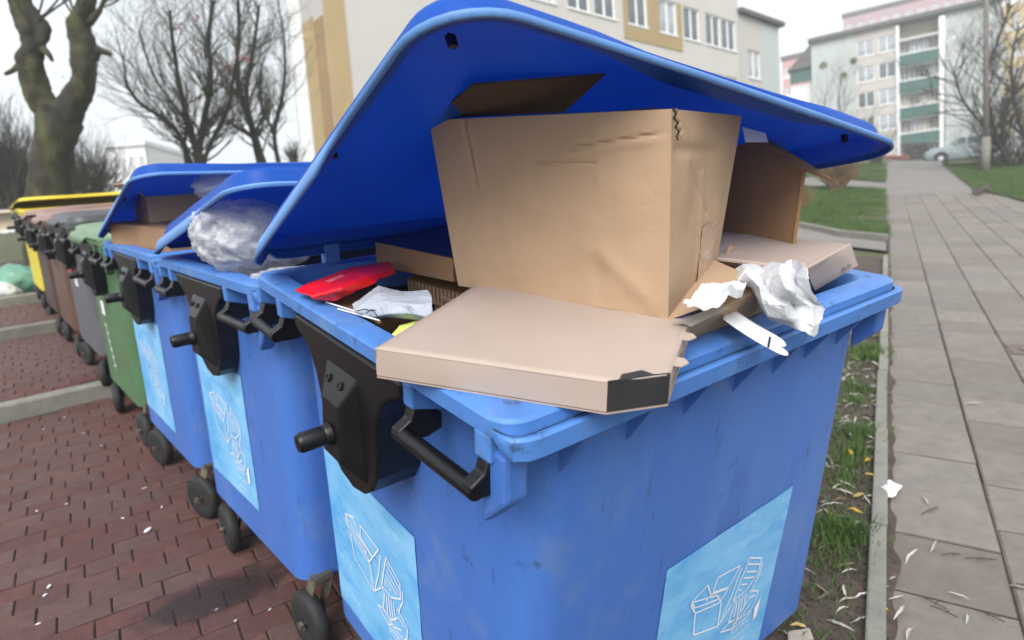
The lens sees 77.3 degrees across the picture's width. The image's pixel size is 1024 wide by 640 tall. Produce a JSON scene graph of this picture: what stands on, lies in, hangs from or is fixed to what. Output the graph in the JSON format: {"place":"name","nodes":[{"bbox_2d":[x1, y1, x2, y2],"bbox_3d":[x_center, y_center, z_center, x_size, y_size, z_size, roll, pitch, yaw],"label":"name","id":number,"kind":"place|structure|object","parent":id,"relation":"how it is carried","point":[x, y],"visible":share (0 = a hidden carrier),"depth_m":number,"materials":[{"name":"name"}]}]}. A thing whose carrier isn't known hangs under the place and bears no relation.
{"place":"outdoors","nodes":[
{"label":"outdoors","id":0,"kind":"place"},
{"bbox_2d":[0,0,897,187],"label":"sky","id":1,"kind":"structure","parent":0,"point":[804,20],"materials":[{"name":"white"}]},
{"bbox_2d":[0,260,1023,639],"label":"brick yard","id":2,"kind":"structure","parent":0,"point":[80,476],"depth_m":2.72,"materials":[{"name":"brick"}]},
{"bbox_2d":[0,281,22,296],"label":"rubbish sack","id":3,"kind":"object","parent":2,"relation":"on","point":[7,289],"visible":0.67,"depth_m":7.40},
{"bbox_2d":[0,263,35,291],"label":"rubbish sack","id":4,"kind":"object","parent":2,"relation":"on","point":[20,276],"visible":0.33,"depth_m":7.61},
{"bbox_2d":[0,292,42,307],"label":"kerb row","id":5,"kind":"object","parent":2,"relation":"on","point":[18,299],"visible":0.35,"depth_m":7.34,"materials":[{"name":"concrete"}]},
{"bbox_2d":[0,319,57,341],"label":"kerb row","id":6,"kind":"object","parent":2,"relation":"on","point":[28,330],"visible":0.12,"depth_m":6.18,"materials":[{"name":"concrete"}]},
{"bbox_2d":[0,380,115,423],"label":"kerb row","id":7,"kind":"object","parent":2,"relation":"on","point":[31,406],"visible":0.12,"depth_m":4.38,"materials":[{"name":"concrete"}]},
{"bbox_2d":[7,192,119,309],"bbox_3d":[-4.933,-0.865,7.473,1.439,1.197,1.092,-15,18,-39],"label":"waste container","id":8,"kind":"object","parent":2,"relation":"on","point":[19,207],"visible":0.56,"depth_m":7.16,"materials":[{"name":"yellow plastic"}]},
{"bbox_2d":[17,203,113,334],"bbox_3d":[-4.196,-0.609,6.673,1.439,1.200,1.092,-15,18,-39],"label":"waste container","id":9,"kind":"object","parent":2,"relation":"on","point":[30,236],"visible":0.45,"depth_m":6.14,"materials":[{"name":"plastic"}]},
{"bbox_2d":[28,207,111,356],"bbox_3d":[-3.463,-0.441,5.853,1.439,1.187,1.092,-15,18,-39],"label":"waste container","id":10,"kind":"object","parent":2,"relation":"on","point":[63,287],"visible":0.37,"depth_m":5.34,"materials":[{"name":"brown plastic"}]},
{"bbox_2d":[43,209,112,386],"bbox_3d":[-2.731,-0.289,5.028,1.439,1.206,1.092,-15,18,-39],"label":"waste container","id":11,"kind":"object","parent":2,"relation":"on","point":[62,226],"visible":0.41,"depth_m":4.49,"materials":[{"name":"grey plastic"}]},
{"bbox_2d":[68,222,153,445],"bbox_3d":[-1.995,-0.058,4.222,1.439,1.263,1.092,-15,18,-39],"label":"waste container","id":12,"kind":"object","parent":2,"relation":"on","point":[120,341],"visible":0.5,"depth_m":3.69,"materials":[{"name":"green plastic"}]},
{"bbox_2d":[98,162,310,517],"bbox_3d":[-1.270,-0.034,3.366,1.439,1.547,1.092,-15,18,-39],"label":"waste container","id":13,"kind":"object","parent":2,"relation":"on","point":[173,390],"visible":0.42,"depth_m":2.85,"materials":[{"name":"blue plastic"}]},
{"bbox_2d":[190,174,230,197],"bbox_3d":[-1.292,-0.605,2.866,0.294,0.132,0.263,-3,14,0],"label":"plastic sack","id":14,"kind":"object","parent":13,"relation":"in","point":[203,185],"visible":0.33,"depth_m":2.78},
{"bbox_2d":[153,167,338,639],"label":"waste container","id":15,"kind":"object","parent":2,"relation":"on","point":[258,394],"visible":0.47,"depth_m":2.02,"materials":[{"name":"blue plastic"}]},
{"bbox_2d":[187,199,309,273],"bbox_3d":[-0.803,-0.260,2.004,0.378,0.237,0.364,-4,13,-29],"label":"plastic sack","id":16,"kind":"object","parent":15,"relation":"in","point":[233,260],"visible":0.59,"depth_m":1.88,"materials":[{"name":"white"}]},
{"bbox_2d":[212,207,272,258],"bbox_3d":[-0.821,-0.276,2.043,0.254,0.174,0.249,-14,18,-38],"label":"film bundle","id":17,"kind":"object","parent":16,"relation":"in","point":[222,223],"visible":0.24,"depth_m":1.96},
{"bbox_2d":[250,265,304,278],"bbox_3d":[-0.646,-0.119,1.819,0.246,0.066,0.117,-3,14,0],"label":"plastic sack","id":18,"kind":"object","parent":15,"relation":"in","point":[258,274],"visible":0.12,"depth_m":1.82,"materials":[{"name":"white"}]},
{"bbox_2d":[220,246,375,276],"bbox_3d":[-0.545,-0.242,2.452,0.920,0.095,0.800,-15,18,-39],"label":"packed rubbish","id":19,"kind":"object","parent":15,"relation":"in","point":[348,254],"visible":0.03,"depth_m":2.48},
{"bbox_2d":[250,0,902,639],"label":"waste container","id":20,"kind":"object","parent":2,"relation":"on","point":[688,512],"visible":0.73,"depth_m":1.27,"materials":[{"name":"blue plastic"}]},
{"bbox_2d":[295,262,395,300],"bbox_3d":[-0.344,-0.090,1.460,0.168,0.049,0.282,6,17,33],"label":"red packet","id":21,"kind":"object","parent":20,"relation":"in","point":[341,284],"visible":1,"depth_m":1.39},
{"bbox_2d":[342,284,434,329],"bbox_3d":[0.162,-0.006,1.646,0.981,0.251,0.831,-14,17,-36],"label":"packed rubbish","id":22,"kind":"object","parent":20,"relation":"in","point":[361,293],"visible":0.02,"depth_m":1.69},
{"bbox_2d":[326,295,451,333],"bbox_3d":[-0.243,-0.016,1.441,0.327,0.118,0.415,-5,14,-9],"label":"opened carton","id":23,"kind":"object","parent":22,"relation":"on","point":[390,325],"visible":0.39,"depth_m":1.34,"materials":[{"name":"brown cardboard"}]},
{"bbox_2d":[352,285,432,319],"bbox_3d":[-0.215,-0.025,1.269,0.255,0.054,0.108,7,17,36],"label":"grey cloth","id":24,"kind":"object","parent":23,"relation":"on","point":[384,302],"visible":0.91,"depth_m":1.25,"materials":[{"name":"fabric"}]},
{"bbox_2d":[392,320,418,335],"bbox_3d":[-0.184,0.017,1.220,0.092,0.021,0.053,-3,14,0],"label":"yellow paper","id":25,"kind":"object","parent":23,"relation":"on","point":[400,328],"visible":0.3,"depth_m":1.22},
{"bbox_2d":[407,274,469,306],"bbox_3d":[-0.123,-0.073,1.598,0.317,0.097,0.115,9,19,41],"label":"honeycomb board","id":26,"kind":"object","parent":22,"relation":"on","point":[436,288],"visible":0.33,"depth_m":1.59,"materials":[{"name":"brown cardboard"}]},
{"bbox_2d":[375,224,456,281],"bbox_3d":[-0.147,-0.187,1.664,0.299,0.093,0.384,-15,18,-39],"label":"flat carton","id":27,"kind":"object","parent":20,"relation":"in","point":[427,252],"visible":0.52,"depth_m":1.58,"materials":[{"name":"brown cardboard"}]},
{"bbox_2d":[375,285,695,414],"bbox_3d":[0.079,0.025,1.110,0.465,0.106,0.432,2,15,21],"label":"takeaway box","id":28,"kind":"object","parent":20,"relation":"on","point":[498,342],"visible":0.84,"depth_m":0.98,"materials":[{"name":"cardboard"}]},
{"bbox_2d":[672,307,728,326],"bbox_3d":[0.321,-0.007,1.064,0.109,0.039,0.045,-6,14,-10],"label":"printed sleeve","id":29,"kind":"object","parent":28,"relation":"on","point":[693,318],"visible":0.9,"depth_m":1.08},
{"bbox_2d":[659,260,763,336],"bbox_3d":[0.362,-0.069,1.328,0.430,0.141,0.315,-13,17,-34],"label":"flat carton","id":30,"kind":"object","parent":20,"relation":"in","point":[746,305],"visible":0.19,"depth_m":1.21,"materials":[{"name":"cardboard"}]},
{"bbox_2d":[431,73,741,317],"bbox_3d":[0.130,-0.249,1.274,0.518,0.420,0.465,6,17,33],"label":"cardboard carton","id":31,"kind":"object","parent":30,"relation":"on","point":[623,210],"visible":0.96,"depth_m":1.17,"materials":[{"name":"cardboard"}]},
{"bbox_2d":[683,280,746,310],"bbox_3d":[0.364,-0.055,1.120,0.062,0.040,0.270,7,17,35],"label":"white tissue","id":32,"kind":"object","parent":30,"relation":"on","point":[706,296],"visible":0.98,"depth_m":1.05,"materials":[{"name":"paper"}]},
{"bbox_2d":[723,311,788,355],"bbox_3d":[0.418,0.015,1.131,0.063,0.037,0.227,-7,14,-15],"label":"paper strip","id":33,"kind":"object","parent":20,"relation":"on","point":[755,332],"visible":0.98,"depth_m":1.11,"materials":[{"name":"paper"}]},
{"bbox_2d":[736,259,825,336],"bbox_3d":[0.520,-0.045,1.231,0.178,0.131,0.370,0,14,14],"label":"white plastic bag","id":34,"kind":"object","parent":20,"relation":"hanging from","point":[784,294],"visible":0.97,"depth_m":1.17,"materials":[{"name":"plastic"}]},
{"bbox_2d":[717,232,857,290],"bbox_3d":[0.566,-0.136,1.527,0.434,0.123,0.351,6,16,32],"label":"flat carton","id":35,"kind":"object","parent":20,"relation":"in","point":[825,263],"visible":0.49,"depth_m":1.46,"materials":[{"name":"cardboard"}]},
{"bbox_2d":[722,127,833,254],"bbox_3d":[0.653,-0.374,1.732,0.254,0.355,0.807,0,14,13],"label":"cardboard carton","id":36,"kind":"object","parent":35,"relation":"on","point":[765,194],"visible":0.65,"depth_m":1.57,"materials":[{"name":"cardboard"}]},
{"bbox_2d":[0,156,1023,451],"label":"ground","id":37,"kind":"structure","parent":0,"point":[10,246],"depth_m":17.24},
{"bbox_2d":[0,210,15,233],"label":"house","id":38,"kind":"structure","parent":37,"relation":"on","point":[6,220],"depth_m":23.66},
{"bbox_2d":[0,84,94,209],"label":"thicket","id":39,"kind":"object","parent":37,"relation":"on","point":[11,184],"visible":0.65,"depth_m":16.23,"materials":[{"name":"plant"}]},
{"bbox_2d":[4,0,119,265],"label":"forked tree","id":40,"kind":"object","parent":37,"relation":"on","point":[58,122],"visible":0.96,"depth_m":9.73,"materials":[{"name":"brown plant"}]},
{"bbox_2d":[2,118,143,193],"bbox_3d":[-10.575,-3.790,15.191,3.217,2.357,2.742,-3,14,0],"label":"thicket","id":41,"kind":"object","parent":37,"relation":"on","point":[96,180],"visible":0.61,"depth_m":15.40,"materials":[{"name":"plant"}]},
{"bbox_2d":[101,140,193,191],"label":"apartment block","id":42,"kind":"structure","parent":37,"relation":"on","point":[148,151],"depth_m":72.08,"materials":[{"name":"paint"}]},
{"bbox_2d":[40,0,297,162],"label":"bare tree","id":43,"kind":"object","parent":37,"relation":"on","point":[203,132],"visible":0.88,"depth_m":12.12,"materials":[{"name":"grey plant"}]},
{"bbox_2d":[176,12,248,99],"bbox_3d":[-5.615,-5.017,12.154,1.302,1.588,0.495,-3,14,0],"label":"mistletoe","id":44,"kind":"object","parent":43,"relation":"attached to","point":[245,58],"visible":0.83,"depth_m":12.03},
{"bbox_2d":[155,0,348,162],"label":"bare tree","id":45,"kind":"object","parent":37,"relation":"on","point":[253,133],"visible":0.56,"depth_m":13.21,"materials":[{"name":"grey plant"}]},
{"bbox_2d":[227,0,330,161],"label":"bare tree","id":46,"kind":"object","parent":37,"relation":"on","point":[274,132],"visible":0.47,"depth_m":14.99,"materials":[{"name":"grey plant"}]},
{"bbox_2d":[278,133,310,161],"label":"shrub","id":47,"kind":"object","parent":37,"relation":"on","point":[292,154],"visible":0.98,"depth_m":17.30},
{"bbox_2d":[285,0,740,161],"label":"apartment block","id":48,"kind":"structure","parent":37,"relation":"on","point":[358,38],"depth_m":21.74,"materials":[{"name":"paint"}]},
{"bbox_2d":[567,0,592,14],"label":"window","id":49,"kind":"structure","parent":48,"relation":"in","point":[582,6],"depth_m":25.09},
{"bbox_2d":[594,0,617,21],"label":"window","id":50,"kind":"structure","parent":48,"relation":"in","point":[603,8],"depth_m":26.02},
{"bbox_2d":[628,0,649,29],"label":"window","id":51,"kind":"structure","parent":48,"relation":"in","point":[636,8],"depth_m":27.31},
{"bbox_2d":[659,0,678,37],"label":"window","id":52,"kind":"structure","parent":48,"relation":"in","point":[666,8],"depth_m":28.62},
{"bbox_2d":[683,6,701,43],"bbox_3d":[8.314,-13.700,29.717,1.410,1.510,0.180,-9,7,-39],"label":"window","id":53,"kind":"structure","parent":48,"relation":"in","point":[691,29],"depth_m":29.77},
{"bbox_2d":[705,13,721,48],"bbox_3d":[9.671,-13.912,30.838,1.410,1.510,0.180,-9,7,-39],"label":"window","id":54,"kind":"structure","parent":48,"relation":"in","point":[712,22],"depth_m":30.88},
{"bbox_2d":[721,18,737,52],"bbox_3d":[10.703,-14.078,31.698,1.410,1.510,0.180,-9,7,-39],"label":"window","id":55,"kind":"structure","parent":48,"relation":"in","point":[728,37],"depth_m":31.76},
{"bbox_2d":[737,7,784,93],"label":"apartment wing","id":56,"kind":"structure","parent":37,"relation":"on","point":[759,48],"depth_m":33.56,"materials":[{"name":"paint"}]},
{"bbox_2d":[748,50,762,80],"bbox_3d":[12.580,-13.246,33.297,1.360,1.460,0.180,-9,7,-39],"label":"window","id":57,"kind":"structure","parent":56,"relation":"in","point":[753,57],"depth_m":33.34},
{"bbox_2d":[780,52,811,96],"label":"apartment block","id":58,"kind":"structure","parent":37,"relation":"on","point":[788,61],"depth_m":98.65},
{"bbox_2d":[791,51,858,113],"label":"bare tree","id":59,"kind":"object","parent":37,"relation":"on","point":[829,87],"visible":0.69,"depth_m":45.90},
{"bbox_2d":[798,221,887,242],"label":"lawn kerb","id":60,"kind":"structure","parent":37,"relation":"on","point":[881,237],"depth_m":10.46,"materials":[{"name":"concrete"}]},
{"bbox_2d":[816,28,874,120],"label":"bare tree","id":61,"kind":"object","parent":37,"relation":"on","point":[852,59],"visible":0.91,"depth_m":42.57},
{"bbox_2d":[864,255,887,639],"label":"path kerb","id":62,"kind":"structure","parent":37,"relation":"on","point":[875,619],"depth_m":2.52,"materials":[{"name":"concrete"}]},
{"bbox_2d":[867,114,915,163],"bbox_3d":[19.102,-9.211,32.864,2.903,2.630,2.511,8,18,38],"label":"dark shrub","id":63,"kind":"object","parent":37,"relation":"on","point":[875,160],"visible":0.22,"depth_m":32.89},
{"bbox_2d":[787,0,1002,156],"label":"apartment block","id":64,"kind":"structure","parent":37,"relation":"on","point":[911,35],"depth_m":58.97,"materials":[{"name":"paint"}]},
{"bbox_2d":[857,39,874,57],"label":"window","id":65,"kind":"structure","parent":64,"relation":"in","point":[860,50],"depth_m":60.09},
{"bbox_2d":[857,65,874,83],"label":"window","id":66,"kind":"structure","parent":64,"relation":"in","point":[868,70],"depth_m":60.34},
{"bbox_2d":[858,91,874,108],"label":"window","id":67,"kind":"structure","parent":64,"relation":"in","point":[868,98],"depth_m":60.57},
{"bbox_2d":[877,34,895,53],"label":"window","id":68,"kind":"structure","parent":64,"relation":"in","point":[886,43],"depth_m":59.15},
{"bbox_2d":[878,60,895,79],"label":"window","id":69,"kind":"structure","parent":64,"relation":"in","point":[885,72],"depth_m":59.40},
{"bbox_2d":[878,87,896,105],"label":"window","id":70,"kind":"structure","parent":64,"relation":"in","point":[885,96],"depth_m":59.63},
{"bbox_2d":[878,113,896,131],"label":"window","id":71,"kind":"structure","parent":64,"relation":"in","point":[892,118],"depth_m":59.84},
{"bbox_2d":[901,122,909,132],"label":"window","id":72,"kind":"structure","parent":64,"relation":"in","point":[905,129],"depth_m":59.83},
{"bbox_2d":[911,120,918,131],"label":"window","id":73,"kind":"structure","parent":64,"relation":"in","point":[914,127],"depth_m":59.10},
{"bbox_2d":[919,39,927,49],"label":"window","id":74,"kind":"structure","parent":64,"relation":"in","point":[924,43],"depth_m":57.99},
{"bbox_2d":[920,119,928,130],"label":"window","id":75,"kind":"structure","parent":64,"relation":"in","point":[923,126],"depth_m":58.72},
{"bbox_2d":[930,118,939,130],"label":"window","id":76,"kind":"structure","parent":64,"relation":"in","point":[936,121],"depth_m":58.56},
{"bbox_2d":[842,0,974,98],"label":"apartment block","id":77,"kind":"structure","parent":37,"relation":"on","point":[879,13],"depth_m":105.71,"materials":[{"name":"paint"}]},
{"bbox_2d":[898,141,932,159],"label":"clipped hedge","id":78,"kind":"object","parent":37,"relation":"on","point":[917,152],"visible":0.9,"depth_m":50.40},
{"bbox_2d":[944,35,955,145],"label":"street lamp","id":79,"kind":"object","parent":37,"relation":"on","point":[954,36],"visible":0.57,"depth_m":43.95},
{"bbox_2d":[924,134,1015,162],"bbox_3d":[26.665,-9.922,37.367,4.336,1.583,1.918,4,9,35],"label":"parked car","id":80,"kind":"object","parent":37,"relation":"on","point":[935,154],"visible":0.49,"depth_m":37.11,"materials":[{"name":"silver metal"}]},
{"bbox_2d":[1002,0,1023,137],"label":"apartment block","id":81,"kind":"structure","parent":37,"relation":"on","point":[1019,13],"depth_m":71.19,"materials":[{"name":"paint"}]},
{"bbox_2d":[764,256,882,639],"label":"soil strip","id":82,"kind":"object","parent":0,"point":[870,265],"visible":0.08,"depth_m":2.34,"materials":[{"name":"soil"}]},
{"bbox_2d":[788,628,813,639],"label":"paper scrap","id":83,"kind":"object","parent":82,"relation":"on","point":[795,634],"visible":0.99,"depth_m":1.96,"materials":[{"name":"white paper"}]},
{"bbox_2d":[776,331,879,639],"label":"soil crumbs","id":84,"kind":"object","parent":82,"relation":"on","point":[865,554],"visible":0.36,"depth_m":2.63,"materials":[{"name":"soil"}]},
{"bbox_2d":[806,548,853,585],"bbox_3d":[1.113,0.869,2.257,0.171,0.027,0.173,6,17,34],"label":"grass tuft","id":85,"kind":"object","parent":82,"relation":"on","point":[817,566],"visible":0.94,"depth_m":2.28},
{"bbox_2d":[781,334,884,639],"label":"grass sprouts","id":86,"kind":"object","parent":82,"relation":"on","point":[833,579],"depth_m":2.56,"materials":[{"name":"plant"}]},
{"bbox_2d":[812,509,864,552],"bbox_3d":[1.227,0.796,2.452,0.233,0.063,0.274,-13,17,-35],"label":"grass tuft","id":87,"kind":"object","parent":82,"relation":"on","point":[828,529],"visible":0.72,"depth_m":2.44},
{"bbox_2d":[811,532,874,575],"bbox_3d":[1.191,0.839,2.324,0.253,0.045,0.220,3,15,25],"label":"grass tuft","id":88,"kind":"object","parent":82,"relation":"on","point":[838,549],"visible":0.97,"depth_m":2.34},
{"bbox_2d":[823,463,870,489],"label":"grass tuft","id":89,"kind":"object","parent":82,"relation":"on","point":[845,472],"visible":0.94,"depth_m":2.86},
{"bbox_2d":[827,445,870,472],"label":"grass tuft","id":90,"kind":"object","parent":82,"relation":"on","point":[851,460],"visible":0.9,"depth_m":3.00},
{"bbox_2d":[812,500,887,545],"bbox_3d":[1.277,0.780,2.476,0.294,0.076,0.290,9,18,40],"label":"grass tuft","id":91,"kind":"object","parent":82,"relation":"on","point":[832,517],"visible":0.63,"depth_m":2.48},
{"bbox_2d":[831,431,879,464],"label":"grass tuft","id":92,"kind":"object","parent":82,"relation":"on","point":[855,447],"visible":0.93,"depth_m":3.11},
{"bbox_2d":[837,390,875,407],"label":"grass tuft","id":93,"kind":"object","parent":82,"relation":"on","point":[855,398],"visible":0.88,"depth_m":3.70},
{"bbox_2d":[816,512,898,558],"bbox_3d":[1.265,0.801,2.424,0.340,0.062,0.249,4,15,26],"label":"grass tuft","id":94,"kind":"object","parent":82,"relation":"on","point":[865,536],"visible":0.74,"depth_m":2.42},
{"bbox_2d":[831,480,888,503],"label":"grass tuft","id":95,"kind":"object","parent":82,"relation":"on","point":[851,489],"visible":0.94,"depth_m":2.76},
{"bbox_2d":[839,375,885,397],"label":"grass tuft","id":96,"kind":"object","parent":82,"relation":"on","point":[852,386],"visible":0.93,"depth_m":3.88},
{"bbox_2d":[831,414,896,444],"bbox_3d":[1.802,0.557,3.274,0.318,0.072,0.287,4,15,27],"label":"grass tuft","id":97,"kind":"object","parent":82,"relation":"on","point":[854,433],"visible":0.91,"depth_m":3.28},
{"bbox_2d":[845,346,891,364],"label":"grass tuft","id":98,"kind":"object","parent":82,"relation":"on","point":[867,356],"visible":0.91,"depth_m":4.42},
{"bbox_2d":[848,338,896,355],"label":"grass tuft","id":99,"kind":"object","parent":82,"relation":"on","point":[870,346],"visible":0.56,"depth_m":4.54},
{"bbox_2d":[797,227,885,250],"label":"side path","id":100,"kind":"structure","parent":0,"point":[805,234],"depth_m":10.17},
{"bbox_2d":[804,177,884,188],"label":"cross path","id":101,"kind":"structure","parent":0,"point":[816,182],"depth_m":22.17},
{"bbox_2d":[799,185,891,235],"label":"lawn","id":102,"kind":"structure","parent":0,"point":[873,218],"depth_m":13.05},
{"bbox_2d":[801,183,817,206],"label":"shrub","id":103,"kind":"object","parent":102,"relation":"on","point":[805,198],"visible":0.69,"depth_m":15.29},
{"bbox_2d":[814,161,863,189],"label":"round shrub","id":104,"kind":"object","parent":102,"relation":"on","point":[841,175],"visible":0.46,"depth_m":19.42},
{"bbox_2d":[806,162,887,180],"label":"lawn","id":105,"kind":"structure","parent":0,"point":[869,174],"depth_m":25.66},
{"bbox_2d":[885,192,1023,639],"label":"footpath","id":106,"kind":"structure","parent":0,"point":[957,323],"depth_m":3.56,"materials":[{"name":"concrete"}]},
{"bbox_2d":[881,480,902,497],"bbox_3d":[1.601,0.712,2.743,0.160,0.046,0.095,-16,19,-42],"label":"white tissue","id":107,"kind":"object","parent":106,"relation":"on","point":[891,488],"visible":0.84,"depth_m":2.71,"materials":[{"name":"paper"}]},
{"bbox_2d":[886,224,901,639],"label":"swept dirt","id":108,"kind":"structure","parent":106,"relation":"on","point":[894,564],"depth_m":2.52,"materials":[{"name":"soil"}]},
{"bbox_2d":[885,161,1023,266],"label":"sidewalk","id":109,"kind":"structure","parent":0,"point":[914,177],"depth_m":21.94,"materials":[{"name":"concrete"}]},
{"bbox_2d":[942,160,1023,200],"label":"lawn","id":110,"kind":"structure","parent":0,"point":[991,182],"depth_m":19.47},
{"bbox_2d":[864,0,1023,167],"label":"dark bare tree","id":111,"kind":"object","parent":110,"relation":"on","point":[1005,117],"visible":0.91,"depth_m":24.53,"materials":[{"name":"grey plant"}]},
{"bbox_2d":[972,185,994,195],"bbox_3d":[13.569,-3.870,18.397,0.565,0.118,6.324,6,17,34],"label":"soil patch","id":112,"kind":"object","parent":110,"relation":"on","point":[978,191],"visible":0.56,"depth_m":16.84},
{"bbox_2d":[980,0,990,171],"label":"street pole","id":113,"kind":"object","parent":110,"relation":"on","point":[985,152],"visible":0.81,"depth_m":23.25,"materials":[{"name":"metal"}]},
{"bbox_2d":[1004,343,1023,354],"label":"utility cover","id":114,"kind":"object","parent":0,"point":[1016,348],"visible":1,"depth_m":4.51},
{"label":"packed rubbish","id":115,"kind":"object","parent":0,"visible":0},
{"bbox_2d":[109,220,191,251],"bbox_3d":[-1.579,-0.403,2.992,0.635,0.130,0.298,7,17,36],"label":"cardboard carton","id":116,"kind":"object","parent":115,"relation":"on","point":[143,234],"visible":0.34,"depth_m":2.91,"materials":[{"name":"cardboard"}]},
{"bbox_2d":[112,183,201,222],"bbox_3d":[-1.681,-0.582,3.157,0.278,0.206,0.507,7,17,35],"label":"cardboard carton","id":117,"kind":"object","parent":116,"relation":"on","point":[155,209],"visible":0.47,"depth_m":3.02,"materials":[{"name":"cardboard"}]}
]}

